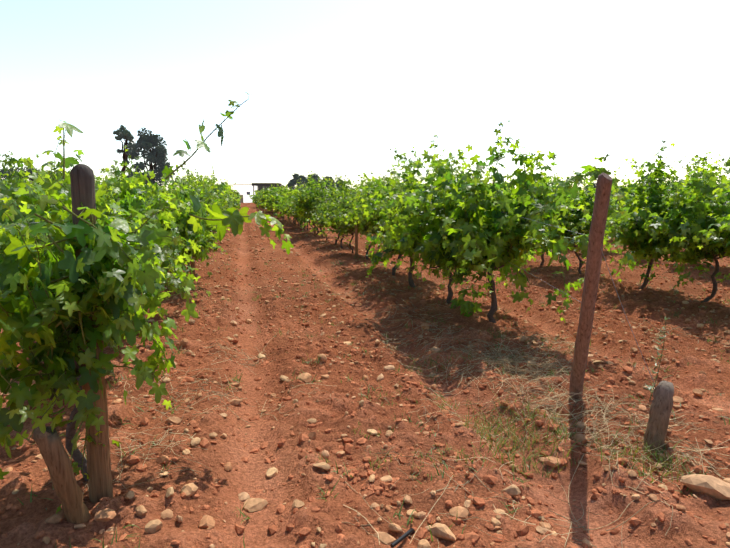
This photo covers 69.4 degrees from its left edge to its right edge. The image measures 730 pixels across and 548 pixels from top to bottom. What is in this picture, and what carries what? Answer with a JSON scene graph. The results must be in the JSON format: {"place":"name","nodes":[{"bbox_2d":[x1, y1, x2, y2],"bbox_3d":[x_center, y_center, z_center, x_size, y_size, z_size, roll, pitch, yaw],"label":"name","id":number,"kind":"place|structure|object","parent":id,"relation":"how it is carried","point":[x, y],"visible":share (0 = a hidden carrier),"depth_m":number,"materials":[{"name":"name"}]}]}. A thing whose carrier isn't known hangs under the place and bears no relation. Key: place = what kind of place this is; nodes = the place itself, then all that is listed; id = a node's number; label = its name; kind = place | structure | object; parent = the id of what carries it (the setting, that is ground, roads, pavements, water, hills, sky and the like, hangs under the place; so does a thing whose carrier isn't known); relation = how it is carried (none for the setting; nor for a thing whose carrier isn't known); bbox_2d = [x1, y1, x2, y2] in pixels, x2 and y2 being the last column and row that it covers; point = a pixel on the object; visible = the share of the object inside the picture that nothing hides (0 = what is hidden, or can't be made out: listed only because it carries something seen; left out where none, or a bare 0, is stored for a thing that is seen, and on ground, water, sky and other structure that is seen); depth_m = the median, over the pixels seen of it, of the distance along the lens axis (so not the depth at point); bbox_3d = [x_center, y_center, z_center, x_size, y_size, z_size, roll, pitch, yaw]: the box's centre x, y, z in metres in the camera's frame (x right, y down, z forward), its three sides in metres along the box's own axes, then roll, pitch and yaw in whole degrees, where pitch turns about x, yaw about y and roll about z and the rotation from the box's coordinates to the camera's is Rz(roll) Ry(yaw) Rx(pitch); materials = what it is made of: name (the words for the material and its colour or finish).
{"place":"outdoors","nodes":[
{"label":"outdoors","id":0,"kind":"place"},
{"bbox_2d":[0,202,729,547],"bbox_3d":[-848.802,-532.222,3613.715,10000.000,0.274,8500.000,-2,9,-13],"label":"ground","id":1,"kind":"structure","parent":0,"point":[250,476],"depth_m":3.35,"materials":[{"name":"red soil"}]},
{"bbox_2d":[0,166,29,182],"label":"tree","id":2,"kind":"object","parent":1,"relation":"on","point":[5,172],"visible":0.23,"depth_m":134.44,"materials":[{"name":"green plant"}]},
{"bbox_2d":[9,166,39,187],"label":"tree","id":3,"kind":"object","parent":1,"relation":"on","point":[29,170],"visible":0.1,"depth_m":132.29,"materials":[{"name":"green plant"}]},
{"bbox_2d":[33,426,90,523],"bbox_3d":[-1.179,0.894,2.121,0.089,0.678,0.246,3,9,21],"label":"stake","id":4,"kind":"object","parent":1,"relation":"on","point":[66,487],"visible":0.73,"depth_m":2.05,"materials":[{"name":"brown wood"}]},
{"bbox_2d":[0,151,173,217],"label":"vine row","id":5,"kind":"object","parent":1,"relation":"on","point":[9,178],"visible":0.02,"depth_m":9.65,"materials":[{"name":"green plant"}]},
{"bbox_2d":[69,164,112,502],"bbox_3d":[-1.159,0.403,2.248,0.170,1.706,0.097,7,11,38],"label":"post","id":6,"kind":"object","parent":1,"relation":"on","point":[82,181],"visible":0.48,"depth_m":2.26,"materials":[{"name":"brown wood"}]},
{"bbox_2d":[113,125,134,179],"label":"tree","id":7,"kind":"object","parent":1,"relation":"on","point":[125,134],"visible":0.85,"depth_m":107.34,"materials":[{"name":"green plant"}]},
{"bbox_2d":[0,92,293,513],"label":"vine row","id":8,"kind":"object","parent":1,"relation":"on","point":[47,305],"visible":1,"depth_m":2.12,"materials":[{"name":"green plant"}]},
{"bbox_2d":[126,127,174,191],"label":"tree","id":9,"kind":"object","parent":1,"relation":"on","point":[156,155],"visible":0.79,"depth_m":90.09,"materials":[{"name":"green plant"}]},
{"bbox_2d":[191,256,194,275],"bbox_3d":[-2.830,-0.418,8.649,0.069,1.483,0.112,1,8,8],"label":"line post","id":10,"kind":"object","parent":1,"relation":"on","point":[193,266],"visible":0.02,"depth_m":8.66,"materials":[{"name":"brown wood"}]},
{"bbox_2d":[233,183,281,202],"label":"farm shed","id":11,"kind":"structure","parent":1,"relation":"on","point":[244,190],"depth_m":114.13,"materials":[{"name":"white paint"}]},
{"bbox_2d":[287,173,308,189],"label":"tree","id":12,"kind":"object","parent":1,"relation":"on","point":[293,182],"visible":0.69,"depth_m":101.79,"materials":[{"name":"green plant"}]},
{"bbox_2d":[305,173,321,185],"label":"tree","id":13,"kind":"object","parent":1,"relation":"on","point":[314,176],"visible":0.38,"depth_m":106.79,"materials":[{"name":"green plant"}]},
{"bbox_2d":[320,176,335,190],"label":"tree","id":14,"kind":"object","parent":1,"relation":"on","point":[328,177],"visible":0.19,"depth_m":109.26,"materials":[{"name":"green plant"}]},
{"bbox_2d":[355,204,357,257],"bbox_3d":[-0.183,-0.833,11.434,0.073,1.485,0.088,-2,9,-13],"label":"line post","id":15,"kind":"object","parent":1,"relation":"on","point":[356,243],"visible":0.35,"depth_m":11.42,"materials":[{"name":"brown wood"}]},
{"bbox_2d":[0,232,729,547],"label":"soil clods","id":16,"kind":"object","parent":1,"relation":"on","point":[474,536],"visible":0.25,"depth_m":3.17,"materials":[{"name":"brown soil"}]},
{"bbox_2d":[0,219,729,547],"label":"stones","id":17,"kind":"object","parent":1,"relation":"on","point":[717,488],"visible":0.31,"depth_m":3.03,"materials":[{"name":"beige stone"}]},
{"bbox_2d":[17,253,729,547],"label":"grass","id":18,"kind":"object","parent":1,"relation":"on","point":[544,415],"visible":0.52,"depth_m":3.12,"materials":[{"name":"green plant"}]},
{"bbox_2d":[42,279,729,547],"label":"dry straw","id":19,"kind":"object","parent":1,"relation":"on","point":[509,361],"visible":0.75,"depth_m":3.40,"materials":[{"name":"beige plant"}]},
{"bbox_2d":[390,528,414,547],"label":"drip pipe","id":20,"kind":"object","parent":1,"relation":"on","point":[401,538],"visible":0.88,"depth_m":2.15,"materials":[{"name":"black plastic"}]},
{"bbox_2d":[248,120,634,322],"bbox_3d":[-6.315,-5.350,38.240,2.947,2.471,70.911,-2,9,-13],"label":"vine row","id":21,"kind":"object","parent":1,"relation":"on","point":[445,222],"visible":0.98,"depth_m":5.42,"materials":[{"name":"green plant"}]},
{"bbox_2d":[27,201,698,301],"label":"trellis wires","id":22,"kind":"object","parent":21,"relation":"attached to","point":[485,210],"visible":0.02,"depth_m":3.89,"materials":[{"name":"silver metal"}]},
{"bbox_2d":[280,140,729,302],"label":"vine row","id":23,"kind":"object","parent":1,"relation":"on","point":[667,228],"visible":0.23,"depth_m":6.98,"materials":[{"name":"green plant"}]},
{"bbox_2d":[339,151,729,262],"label":"vine row","id":24,"kind":"object","parent":1,"relation":"on","point":[704,162],"depth_m":9.79,"materials":[{"name":"green plant"}]},
{"bbox_2d":[569,173,612,399],"bbox_3d":[1.358,0.274,3.250,0.094,1.737,0.825,2,9,16],"label":"wooden post","id":25,"kind":"object","parent":1,"relation":"on","point":[594,251],"visible":0.9,"depth_m":3.07,"materials":[{"name":"brown wood"}]},
{"bbox_2d":[600,247,655,385],"bbox_3d":[1.461,0.242,2.916,0.385,0.881,0.003,5,10,31],"label":"anchor wire","id":26,"kind":"object","parent":25,"relation":"attached to","point":[626,316],"visible":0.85,"depth_m":2.92,"materials":[{"name":"silver metal"}]},
{"bbox_2d":[482,176,723,197],"bbox_3d":[4.689,-6.687,46.062,2.783,2.705,70.448,-2,9,-13],"label":"vine row","id":27,"kind":"object","parent":1,"relation":"on","point":[558,178],"depth_m":24.44,"materials":[{"name":"green plant"}]},
{"bbox_2d":[503,174,727,213],"bbox_3d":[1.608,-6.601,45.796,2.687,2.593,73.563,-2,9,-13],"label":"vine row","id":28,"kind":"object","parent":1,"relation":"on","point":[629,189],"visible":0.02,"depth_m":16.61,"materials":[{"name":"green plant"}]},
{"bbox_2d":[579,180,685,196],"bbox_3d":[11.308,-6.607,46.116,2.869,2.522,60.696,-2,9,-13],"label":"vine row","id":29,"kind":"object","parent":1,"relation":"on","point":[664,183],"depth_m":32.96,"materials":[{"name":"green plant"}]},
{"bbox_2d":[642,381,673,452],"bbox_3d":[1.574,0.879,2.863,0.267,0.576,0.108,-8,11,-41],"label":"stake","id":30,"kind":"object","parent":1,"relation":"on","point":[661,407],"visible":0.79,"depth_m":2.84,"materials":[{"name":"grey wood"}]},
{"bbox_2d":[0,0,729,194],"label":"sky","id":31,"kind":"structure","parent":0,"point":[332,86],"materials":[{"name":"white"}]}
]}

